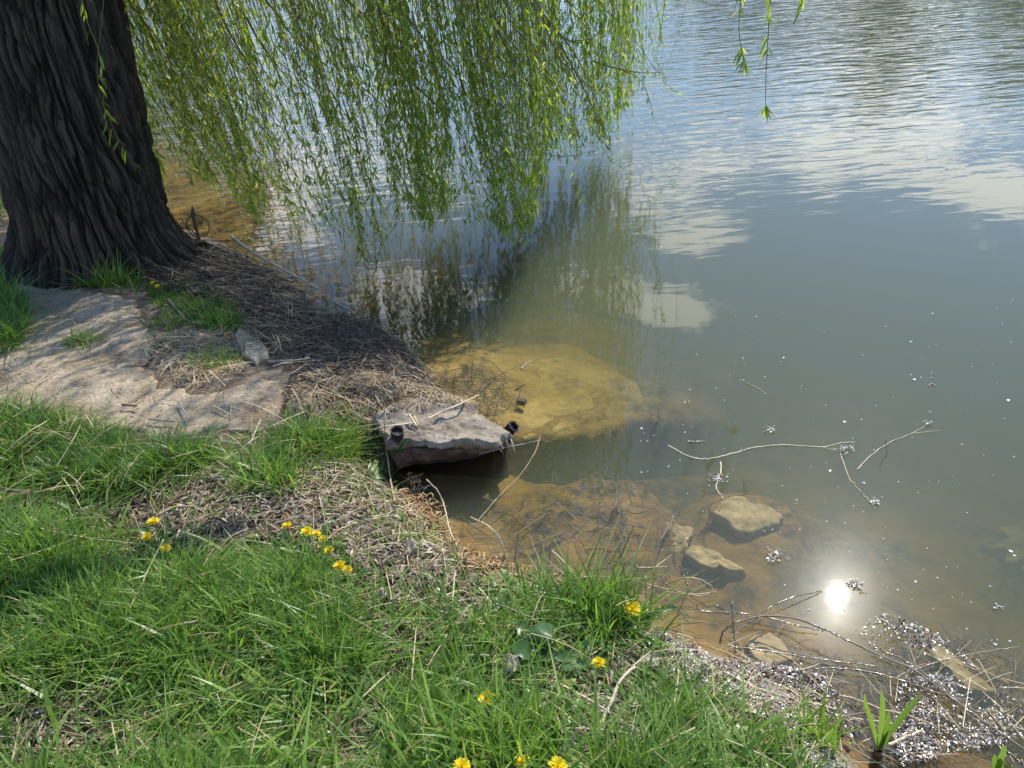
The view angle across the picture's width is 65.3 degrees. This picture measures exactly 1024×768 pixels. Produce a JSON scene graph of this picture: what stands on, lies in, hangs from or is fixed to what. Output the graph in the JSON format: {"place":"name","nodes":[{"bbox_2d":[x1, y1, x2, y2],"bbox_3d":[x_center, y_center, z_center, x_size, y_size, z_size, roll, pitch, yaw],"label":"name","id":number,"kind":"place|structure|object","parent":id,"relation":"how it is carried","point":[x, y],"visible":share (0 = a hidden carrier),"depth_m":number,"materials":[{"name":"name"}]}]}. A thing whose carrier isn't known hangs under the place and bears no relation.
{"place":"outdoors","nodes":[
{"label":"outdoors","id":0,"kind":"place"},
{"bbox_2d":[0,0,1023,767],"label":"ground","id":1,"kind":"structure","parent":0,"point":[832,236],"depth_m":5.10,"materials":[{"name":"soil"}]},
{"bbox_2d":[54,249,160,294],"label":"grass tuft","id":2,"kind":"object","parent":1,"relation":"on","point":[113,270],"visible":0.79,"depth_m":4.08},
{"bbox_2d":[0,285,285,442],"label":"flat rock","id":3,"kind":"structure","parent":1,"relation":"on","point":[81,316],"depth_m":3.25,"materials":[{"name":"stone"}]},
{"bbox_2d":[32,372,54,399],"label":"twig","id":4,"kind":"object","parent":3,"relation":"on","point":[39,380],"visible":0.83,"depth_m":3.19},
{"bbox_2d":[56,323,109,358],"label":"grass tuft","id":5,"kind":"object","parent":3,"relation":"on","point":[71,338],"visible":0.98,"depth_m":3.54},
{"bbox_2d":[148,418,175,421],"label":"twig","id":6,"kind":"object","parent":3,"relation":"on","point":[161,420],"visible":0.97,"depth_m":2.94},
{"bbox_2d":[133,529,171,566],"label":"dandelion","id":7,"kind":"object","parent":1,"relation":"on","point":[147,535],"visible":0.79,"depth_m":2.42,"materials":[{"name":"yellow plant"}]},
{"bbox_2d":[129,517,182,548],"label":"dandelion","id":8,"kind":"object","parent":1,"relation":"on","point":[152,520],"visible":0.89,"depth_m":2.46,"materials":[{"name":"yellow plant"}]},
{"bbox_2d":[144,281,168,295],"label":"dandelion","id":9,"kind":"object","parent":1,"relation":"on","point":[152,282],"visible":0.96,"depth_m":4.11,"materials":[{"name":"green plant"}]},
{"bbox_2d":[147,283,174,298],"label":"dandelion","id":10,"kind":"object","parent":1,"relation":"on","point":[158,285],"visible":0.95,"depth_m":4.08,"materials":[{"name":"green plant"}]},
{"bbox_2d":[144,534,183,567],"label":"dandelion","id":11,"kind":"object","parent":1,"relation":"on","point":[167,545],"visible":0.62,"depth_m":2.38,"materials":[{"name":"yellow plant"}]},
{"bbox_2d":[180,206,209,239],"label":"bare shoot","id":12,"kind":"object","parent":1,"relation":"on","point":[192,215],"visible":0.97,"depth_m":4.87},
{"bbox_2d":[175,338,246,372],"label":"grass tuft","id":13,"kind":"object","parent":1,"relation":"on","point":[221,357],"visible":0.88,"depth_m":3.34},
{"bbox_2d":[187,303,245,333],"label":"grass tuft","id":14,"kind":"object","parent":1,"relation":"on","point":[221,318],"visible":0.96,"depth_m":3.77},
{"bbox_2d":[235,328,268,365],"bbox_3d":[-1.161,-0.158,3.568,0.114,0.139,0.480,-19,36,-19],"label":"flat stone","id":15,"kind":"object","parent":1,"relation":"on","point":[257,348],"visible":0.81,"depth_m":3.48,"materials":[{"name":"stone"}]},
{"bbox_2d":[189,415,336,526],"bbox_3d":[-0.818,0.270,2.702,0.550,0.236,0.556,-19,36,-20],"label":"grass tuft","id":16,"kind":"object","parent":1,"relation":"on","point":[269,476],"visible":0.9,"depth_m":2.68,"materials":[{"name":"plant"}]},
{"bbox_2d":[229,235,320,290],"bbox_3d":[-1.365,-0.680,4.522,0.690,0.213,0.070,18,40,30],"label":"dead branch","id":17,"kind":"object","parent":1,"relation":"on","point":[236,240],"visible":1,"depth_m":4.49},
{"bbox_2d":[271,287,293,315],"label":"twig","id":18,"kind":"object","parent":1,"relation":"on","point":[284,303],"visible":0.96,"depth_m":3.82,"materials":[{"name":"wood"}]},
{"bbox_2d":[131,242,448,393],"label":"root fibres","id":19,"kind":"object","parent":1,"relation":"on","point":[265,272],"visible":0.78,"depth_m":4.04,"materials":[{"name":"plant"}]},
{"bbox_2d":[267,522,314,557],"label":"dandelion","id":20,"kind":"object","parent":1,"relation":"on","point":[286,524],"visible":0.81,"depth_m":2.44,"materials":[{"name":"yellow plant"}]},
{"bbox_2d":[268,359,322,363],"bbox_3d":[-0.924,-0.095,3.428,0.230,0.086,0.026,-18,36,-19],"label":"stick","id":21,"kind":"object","parent":1,"relation":"on","point":[276,361],"visible":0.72,"depth_m":3.39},
{"bbox_2d":[285,391,325,421],"bbox_3d":[-0.805,0.105,3.116,0.164,0.121,0.173,-5,34,0],"label":"broken chunk","id":22,"kind":"object","parent":1,"relation":"on","point":[290,407],"visible":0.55,"depth_m":3.07,"materials":[{"name":"concrete"}]},
{"bbox_2d":[282,519,336,558],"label":"dandelion","id":23,"kind":"object","parent":1,"relation":"on","point":[305,530],"visible":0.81,"depth_m":2.41,"materials":[{"name":"yellow plant"}]},
{"bbox_2d":[247,395,372,465],"bbox_3d":[-0.756,0.198,2.890,0.402,0.217,0.430,9,36,20],"label":"grass tuft","id":24,"kind":"object","parent":1,"relation":"on","point":[299,422],"visible":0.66,"depth_m":2.93,"materials":[{"name":"plant"}]},
{"bbox_2d":[294,530,333,557],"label":"dandelion","id":25,"kind":"object","parent":1,"relation":"on","point":[317,533],"visible":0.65,"depth_m":2.41,"materials":[{"name":"yellow plant"}]},
{"bbox_2d":[306,535,346,561],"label":"dandelion","id":26,"kind":"object","parent":1,"relation":"on","point":[329,539],"visible":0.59,"depth_m":2.41,"materials":[{"name":"yellow plant"}]},
{"bbox_2d":[323,542,358,572],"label":"dandelion","id":27,"kind":"object","parent":1,"relation":"on","point":[340,550],"visible":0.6,"depth_m":2.34,"materials":[{"name":"yellow plant"}]},
{"bbox_2d":[325,554,371,601],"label":"dandelion","id":28,"kind":"object","parent":1,"relation":"on","point":[338,564],"visible":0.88,"depth_m":2.27,"materials":[{"name":"yellow plant"}]},
{"bbox_2d":[309,388,391,472],"bbox_3d":[-0.599,0.210,3.034,0.493,0.289,0.468,-5,34,0],"label":"grass tuft","id":29,"kind":"object","parent":1,"relation":"on","point":[368,428],"visible":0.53,"depth_m":3.04,"materials":[{"name":"plant"}]},
{"bbox_2d":[332,556,374,590],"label":"dandelion","id":30,"kind":"object","parent":1,"relation":"on","point":[347,569],"visible":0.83,"depth_m":2.28,"materials":[{"name":"yellow plant"}]},
{"bbox_2d":[149,463,601,593],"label":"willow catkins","id":31,"kind":"object","parent":1,"relation":"on","point":[470,558],"visible":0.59,"depth_m":2.62,"materials":[{"name":"plant"}]},
{"bbox_2d":[426,479,458,549],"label":"dead stalk","id":32,"kind":"object","parent":31,"relation":"on","point":[444,510],"visible":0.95,"depth_m":2.71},
{"bbox_2d":[368,457,385,485],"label":"leafy weed","id":33,"kind":"object","parent":1,"relation":"on","point":[375,468],"visible":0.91,"depth_m":2.88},
{"bbox_2d":[354,376,402,400],"bbox_3d":[-0.544,0.037,3.225,0.193,0.116,0.119,4,35,13],"label":"flat stone","id":34,"kind":"object","parent":1,"relation":"on","point":[378,392],"visible":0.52,"depth_m":3.18,"materials":[{"name":"stone"}]},
{"bbox_2d":[383,408,395,502],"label":"reed stalk","id":35,"kind":"object","parent":1,"relation":"on","point":[388,459],"visible":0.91,"depth_m":2.91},
{"bbox_2d":[383,363,406,376],"bbox_3d":[-0.504,-0.056,3.517,0.104,0.131,0.130,-5,34,0],"label":"flat stone","id":36,"kind":"object","parent":1,"relation":"on","point":[401,370],"visible":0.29,"depth_m":3.47,"materials":[{"name":"stone"}]},
{"bbox_2d":[0,0,803,302],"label":"willow tree","id":37,"kind":"object","parent":1,"relation":"on","point":[81,175],"visible":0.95,"depth_m":4.17,"materials":[{"name":"green plant"}]},
{"bbox_2d":[0,192,881,767],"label":"grass","id":38,"kind":"structure","parent":1,"relation":"on","point":[164,652],"depth_m":2.06,"materials":[{"name":"plant"}]},
{"bbox_2d":[25,525,132,543],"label":"dead stalk","id":39,"kind":"object","parent":38,"relation":"on","point":[92,538],"visible":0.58,"depth_m":2.40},
{"bbox_2d":[116,539,163,632],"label":"dead stalk","id":40,"kind":"object","parent":38,"relation":"on","point":[147,571],"visible":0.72,"depth_m":2.23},
{"bbox_2d":[167,298,201,324],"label":"twig","id":41,"kind":"object","parent":38,"relation":"on","point":[181,314],"visible":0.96,"depth_m":3.81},
{"bbox_2d":[495,603,571,637],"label":"dead stalk","id":42,"kind":"object","parent":38,"relation":"on","point":[526,616],"visible":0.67,"depth_m":2.15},
{"bbox_2d":[372,397,518,478],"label":"broken slab","id":43,"kind":"structure","parent":1,"relation":"on","point":[457,440],"depth_m":3.05,"materials":[{"name":"concrete"}]},
{"bbox_2d":[367,422,413,431],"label":"reed stalk","id":44,"kind":"object","parent":43,"relation":"on","point":[369,430],"visible":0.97,"depth_m":2.97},
{"bbox_2d":[389,439,407,455],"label":"leafy weed","id":45,"kind":"object","parent":43,"relation":"on","point":[392,452],"visible":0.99,"depth_m":2.94,"materials":[{"name":"green plant"}]},
{"bbox_2d":[427,395,479,418],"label":"reed stalk","id":46,"kind":"object","parent":43,"relation":"on","point":[440,412],"visible":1,"depth_m":3.06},
{"bbox_2d":[420,742,487,767],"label":"dandelion","id":47,"kind":"object","parent":1,"relation":"on","point":[461,763],"visible":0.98,"depth_m":1.69,"materials":[{"name":"yellow plant"}]},
{"bbox_2d":[470,516,509,581],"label":"dead stalk","id":48,"kind":"object","parent":1,"relation":"on","point":[500,542],"visible":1,"depth_m":2.33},
{"bbox_2d":[398,641,596,767],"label":"grass tuft","id":49,"kind":"object","parent":1,"relation":"on","point":[533,755],"visible":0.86,"depth_m":1.78,"materials":[{"name":"plant"}]},
{"bbox_2d":[470,671,525,749],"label":"dandelion","id":50,"kind":"object","parent":1,"relation":"on","point":[486,699],"visible":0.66,"depth_m":1.86,"materials":[{"name":"yellow plant"}]},
{"bbox_2d":[0,246,1023,767],"bbox_3d":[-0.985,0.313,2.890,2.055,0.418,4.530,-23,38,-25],"label":"leaf litter","id":51,"kind":"object","parent":1,"relation":"on","point":[276,507],"visible":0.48,"depth_m":2.50,"materials":[{"name":"plant"}]},
{"bbox_2d":[371,587,392,604],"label":"dead leaf","id":52,"kind":"object","parent":51,"relation":"on","point":[383,593],"visible":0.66,"depth_m":2.22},
{"bbox_2d":[405,537,417,555],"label":"dead leaf","id":53,"kind":"object","parent":51,"relation":"on","point":[411,545],"visible":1,"depth_m":2.41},
{"bbox_2d":[418,619,431,647],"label":"dead leaf","id":54,"kind":"object","parent":51,"relation":"on","point":[421,638],"visible":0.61,"depth_m":2.10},
{"bbox_2d":[384,621,514,626],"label":"dead stalk","id":55,"kind":"object","parent":51,"relation":"on","point":[441,622],"visible":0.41,"depth_m":2.13,"materials":[{"name":"plant"}]},
{"bbox_2d":[502,653,519,677],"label":"dead leaf","id":56,"kind":"object","parent":51,"relation":"on","point":[515,663],"visible":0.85,"depth_m":1.98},
{"bbox_2d":[555,681,593,703],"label":"dead stalk","id":57,"kind":"object","parent":51,"relation":"on","point":[582,695],"visible":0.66,"depth_m":1.92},
{"bbox_2d":[600,666,635,723],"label":"dead stalk","id":58,"kind":"object","parent":51,"relation":"on","point":[612,699],"visible":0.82,"depth_m":1.90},
{"bbox_2d":[597,703,644,734],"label":"dead stalk","id":59,"kind":"object","parent":51,"relation":"on","point":[602,708],"visible":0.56,"depth_m":1.86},
{"bbox_2d":[637,652,659,675],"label":"dead leaf","id":60,"kind":"object","parent":51,"relation":"on","point":[653,661],"visible":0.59,"depth_m":2.04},
{"bbox_2d":[513,750,545,767],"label":"dandelion","id":61,"kind":"object","parent":1,"relation":"on","point":[520,760],"visible":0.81,"depth_m":1.70,"materials":[{"name":"yellow plant"}]},
{"bbox_2d":[511,620,554,661],"bbox_3d":[0.054,0.653,2.052,0.115,0.063,0.149,-5,34,0],"label":"plantain","id":62,"kind":"object","parent":1,"relation":"on","point":[524,645],"visible":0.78,"depth_m":2.04,"materials":[{"name":"green plant"}]},
{"bbox_2d":[531,735,571,767],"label":"dandelion","id":63,"kind":"object","parent":1,"relation":"on","point":[559,764],"visible":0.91,"depth_m":1.69,"materials":[{"name":"yellow plant"}]},
{"bbox_2d":[465,357,642,444],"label":"sunken slab","id":64,"kind":"structure","parent":1,"relation":"on","point":[567,386],"depth_m":3.66,"materials":[{"name":"stone"}]},
{"bbox_2d":[516,398,526,405],"bbox_3d":[0.042,0.081,3.478,0.044,0.031,0.029,8,36,19],"label":"sunken brick","id":65,"kind":"object","parent":64,"relation":"on","point":[520,402],"visible":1,"depth_m":3.47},
{"bbox_2d":[552,640,592,676],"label":"leafy weed","id":66,"kind":"object","parent":1,"relation":"on","point":[568,664],"visible":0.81,"depth_m":2.01,"materials":[{"name":"green plant"}]},
{"bbox_2d":[437,517,725,700],"bbox_3d":[0.257,0.622,2.244,0.728,0.390,0.691,9,36,20],"label":"grass tuft","id":67,"kind":"object","parent":1,"relation":"on","point":[590,601],"visible":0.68,"depth_m":2.18,"materials":[{"name":"plant"}]},
{"bbox_2d":[637,555,670,568],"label":"dead stalk","id":68,"kind":"object","parent":67,"relation":"attached to","point":[656,566],"visible":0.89,"depth_m":2.48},
{"bbox_2d":[481,575,714,594],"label":"dead stalk","id":69,"kind":"object","parent":1,"relation":"on","point":[618,577],"visible":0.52,"depth_m":2.44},
{"bbox_2d":[570,656,634,696],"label":"dandelion","id":70,"kind":"object","parent":1,"relation":"on","point":[601,663],"visible":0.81,"depth_m":1.99,"materials":[{"name":"yellow plant"}]},
{"bbox_2d":[599,605,636,643],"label":"dock plant","id":71,"kind":"object","parent":1,"relation":"on","point":[604,609],"visible":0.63,"depth_m":2.14,"materials":[{"name":"green plant"}]},
{"bbox_2d":[598,593,676,649],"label":"dandelion","id":72,"kind":"object","parent":1,"relation":"on","point":[669,607],"visible":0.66,"depth_m":2.20,"materials":[{"name":"yellow plant"}]},
{"bbox_2d":[650,522,693,552],"bbox_3d":[0.570,0.580,2.867,0.142,0.123,0.174,10,36,21],"label":"sunken stone","id":73,"kind":"object","parent":1,"relation":"on","point":[685,532],"visible":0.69,"depth_m":2.84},
{"bbox_2d":[572,623,813,767],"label":"grass tuft","id":74,"kind":"object","parent":1,"relation":"on","point":[665,683],"visible":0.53,"depth_m":1.93,"materials":[{"name":"plant"}]},
{"bbox_2d":[683,545,745,578],"bbox_3d":[0.691,0.638,2.739,0.218,0.129,0.095,17,39,29],"label":"sunken stone","id":75,"kind":"object","parent":1,"relation":"on","point":[706,561],"visible":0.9,"depth_m":2.71,"materials":[{"name":"stone"}]},
{"bbox_2d":[424,360,1023,767],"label":"sunken debris","id":76,"kind":"object","parent":1,"relation":"on","point":[989,646],"visible":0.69,"depth_m":2.42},
{"bbox_2d":[710,496,783,538],"bbox_3d":[0.853,0.515,2.916,0.207,0.150,0.201,-26,39,-29],"label":"sunken stone","id":77,"kind":"object","parent":1,"relation":"on","point":[739,517],"visible":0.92,"depth_m":2.86,"materials":[{"name":"stone"}]},
{"bbox_2d":[744,633,792,669],"bbox_3d":[0.755,0.834,2.377,0.114,0.156,0.111,-14,35,-13],"label":"sunken stone","id":78,"kind":"object","parent":1,"relation":"on","point":[769,641],"visible":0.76,"depth_m":2.33,"materials":[{"name":"stone"}]},
{"bbox_2d":[785,667,879,766],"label":"grass tuft","id":79,"kind":"object","parent":1,"relation":"on","point":[824,722],"visible":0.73,"depth_m":1.92,"materials":[{"name":"plant"}]},
{"bbox_2d":[862,690,921,767],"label":"iris plant","id":80,"kind":"object","parent":1,"relation":"on","point":[886,730],"visible":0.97,"depth_m":1.96,"materials":[{"name":"green plant"}]},
{"bbox_2d":[926,646,995,699],"bbox_3d":[1.311,0.880,2.365,0.070,0.132,0.196,-18,36,-18],"label":"sunken stone","id":81,"kind":"object","parent":1,"relation":"on","point":[978,690],"visible":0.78,"depth_m":2.32,"materials":[{"name":"stone"}]},
{"bbox_2d":[979,525,1023,572],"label":"sunken stone","id":82,"kind":"object","parent":1,"relation":"on","point":[1006,540],"visible":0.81,"depth_m":3.08,"materials":[{"name":"stone"}]},
{"bbox_2d":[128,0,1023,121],"bbox_3d":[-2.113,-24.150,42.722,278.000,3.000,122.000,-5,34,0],"label":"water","id":83,"kind":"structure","parent":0,"point":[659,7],"depth_m":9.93,"materials":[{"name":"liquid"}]},
{"bbox_2d":[333,302,353,312],"bbox_3d":[-0.883,-0.402,4.190,0.017,0.016,0.173,-31,41,-33],"label":"stick","id":84,"kind":"object","parent":83,"relation":"on","point":[339,305],"visible":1,"depth_m":4.19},
{"bbox_2d":[479,434,541,518],"bbox_3d":[0.002,0.342,2.946,0.027,0.075,0.461,16,39,29],"label":"floating twig","id":85,"kind":"object","parent":83,"relation":"on","point":[518,476],"visible":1,"depth_m":2.97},
{"bbox_2d":[666,577,712,596],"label":"dead stalk","id":86,"kind":"object","parent":83,"relation":"on","point":[690,578],"visible":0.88,"depth_m":2.43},
{"bbox_2d":[707,473,728,484],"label":"floating tuft","id":87,"kind":"object","parent":83,"relation":"on","point":[714,478],"visible":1,"depth_m":2.90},
{"bbox_2d":[716,461,724,499],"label":"floating twig","id":88,"kind":"object","parent":83,"relation":"on","point":[718,478],"visible":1,"depth_m":2.91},
{"bbox_2d":[731,601,736,661],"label":"dead stalk","id":89,"kind":"object","parent":83,"relation":"in","point":[733,628],"visible":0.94,"depth_m":2.27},
{"bbox_2d":[696,605,818,630],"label":"wet stalk","id":90,"kind":"object","parent":83,"relation":"on","point":[753,614],"visible":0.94,"depth_m":2.37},
{"bbox_2d":[668,442,853,460],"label":"floating twig","id":91,"kind":"object","parent":83,"relation":"on","point":[751,448],"visible":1,"depth_m":3.02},
{"bbox_2d":[766,544,788,562],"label":"floating tuft","id":92,"kind":"object","parent":83,"relation":"on","point":[775,553],"visible":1,"depth_m":2.57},
{"bbox_2d":[735,590,821,633],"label":"wet stalk","id":93,"kind":"object","parent":83,"relation":"on","point":[743,627],"visible":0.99,"depth_m":2.39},
{"bbox_2d":[724,671,836,709],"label":"wet stalk","id":94,"kind":"object","parent":83,"relation":"on","point":[785,697],"visible":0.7,"depth_m":2.06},
{"bbox_2d":[729,645,877,666],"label":"wet stalk","id":95,"kind":"object","parent":83,"relation":"on","point":[765,651],"visible":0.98,"depth_m":2.25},
{"bbox_2d":[627,302,1017,687],"bbox_3d":[1.299,0.194,3.054,1.783,0.006,2.288,3,34,11],"label":"floating fluff","id":96,"kind":"object","parent":83,"relation":"on","point":[915,581],"visible":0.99,"depth_m":2.67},
{"bbox_2d":[636,613,1023,767],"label":"shore wrack","id":97,"kind":"object","parent":83,"relation":"on","point":[924,739],"visible":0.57,"depth_m":2.09,"materials":[{"name":"gravel"}]},
{"bbox_2d":[833,445,855,453],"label":"floating tuft","id":98,"kind":"object","parent":83,"relation":"on","point":[843,447],"visible":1,"depth_m":2.98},
{"bbox_2d":[846,578,866,591],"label":"floating tuft","id":99,"kind":"object","parent":83,"relation":"on","point":[854,585],"visible":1,"depth_m":2.45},
{"bbox_2d":[840,453,875,508],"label":"floating twig","id":100,"kind":"object","parent":83,"relation":"on","point":[854,482],"visible":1,"depth_m":2.83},
{"bbox_2d":[767,666,982,719],"bbox_3d":[0.974,0.812,2.157,0.542,0.016,0.085,8,36,18],"label":"wet stalk","id":101,"kind":"object","parent":83,"relation":"on","point":[842,669],"visible":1,"depth_m":2.19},
{"bbox_2d":[735,615,1023,748],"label":"wet stalk","id":102,"kind":"object","parent":83,"relation":"on","point":[902,664],"visible":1,"depth_m":2.19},
{"bbox_2d":[844,716,927,724],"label":"wet stalk","id":103,"kind":"object","parent":83,"relation":"on","point":[890,723],"visible":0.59,"depth_m":2.07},
{"bbox_2d":[840,695,953,736],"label":"wet stalk","id":104,"kind":"object","parent":83,"relation":"on","point":[853,698],"visible":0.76,"depth_m":2.08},
{"bbox_2d":[856,425,938,469],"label":"floating twig","id":105,"kind":"object","parent":83,"relation":"on","point":[887,444],"visible":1,"depth_m":2.99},
{"bbox_2d":[887,730,921,746],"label":"wet stalk","id":106,"kind":"object","parent":83,"relation":"on","point":[894,742],"visible":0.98,"depth_m":2.02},
{"bbox_2d":[873,647,979,713],"bbox_3d":[1.119,0.790,2.158,0.029,0.011,0.292,-28,40,-31],"label":"wet stalk","id":107,"kind":"object","parent":83,"relation":"on","point":[886,653],"visible":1,"depth_m":2.17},
{"bbox_2d":[909,646,1018,673],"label":"wet stalk","id":108,"kind":"object","parent":83,"relation":"on","point":[940,661],"visible":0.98,"depth_m":2.20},
{"bbox_2d":[961,726,1001,735],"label":"wet stalk","id":109,"kind":"object","parent":83,"relation":"on","point":[983,730],"visible":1,"depth_m":2.03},
{"bbox_2d":[985,708,1007,738],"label":"wet stalk","id":110,"kind":"object","parent":83,"relation":"on","point":[997,722],"visible":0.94,"depth_m":2.03,"materials":[{"name":"plant"}]},
{"bbox_2d":[992,746,1010,767],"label":"iris plant","id":111,"kind":"object","parent":83,"relation":"in","point":[997,762],"visible":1,"depth_m":1.93,"materials":[{"name":"green plant"}]},
{"bbox_2d":[1007,750,1023,766],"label":"wet stalk","id":112,"kind":"object","parent":83,"relation":"on","point":[1020,761],"visible":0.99,"depth_m":1.95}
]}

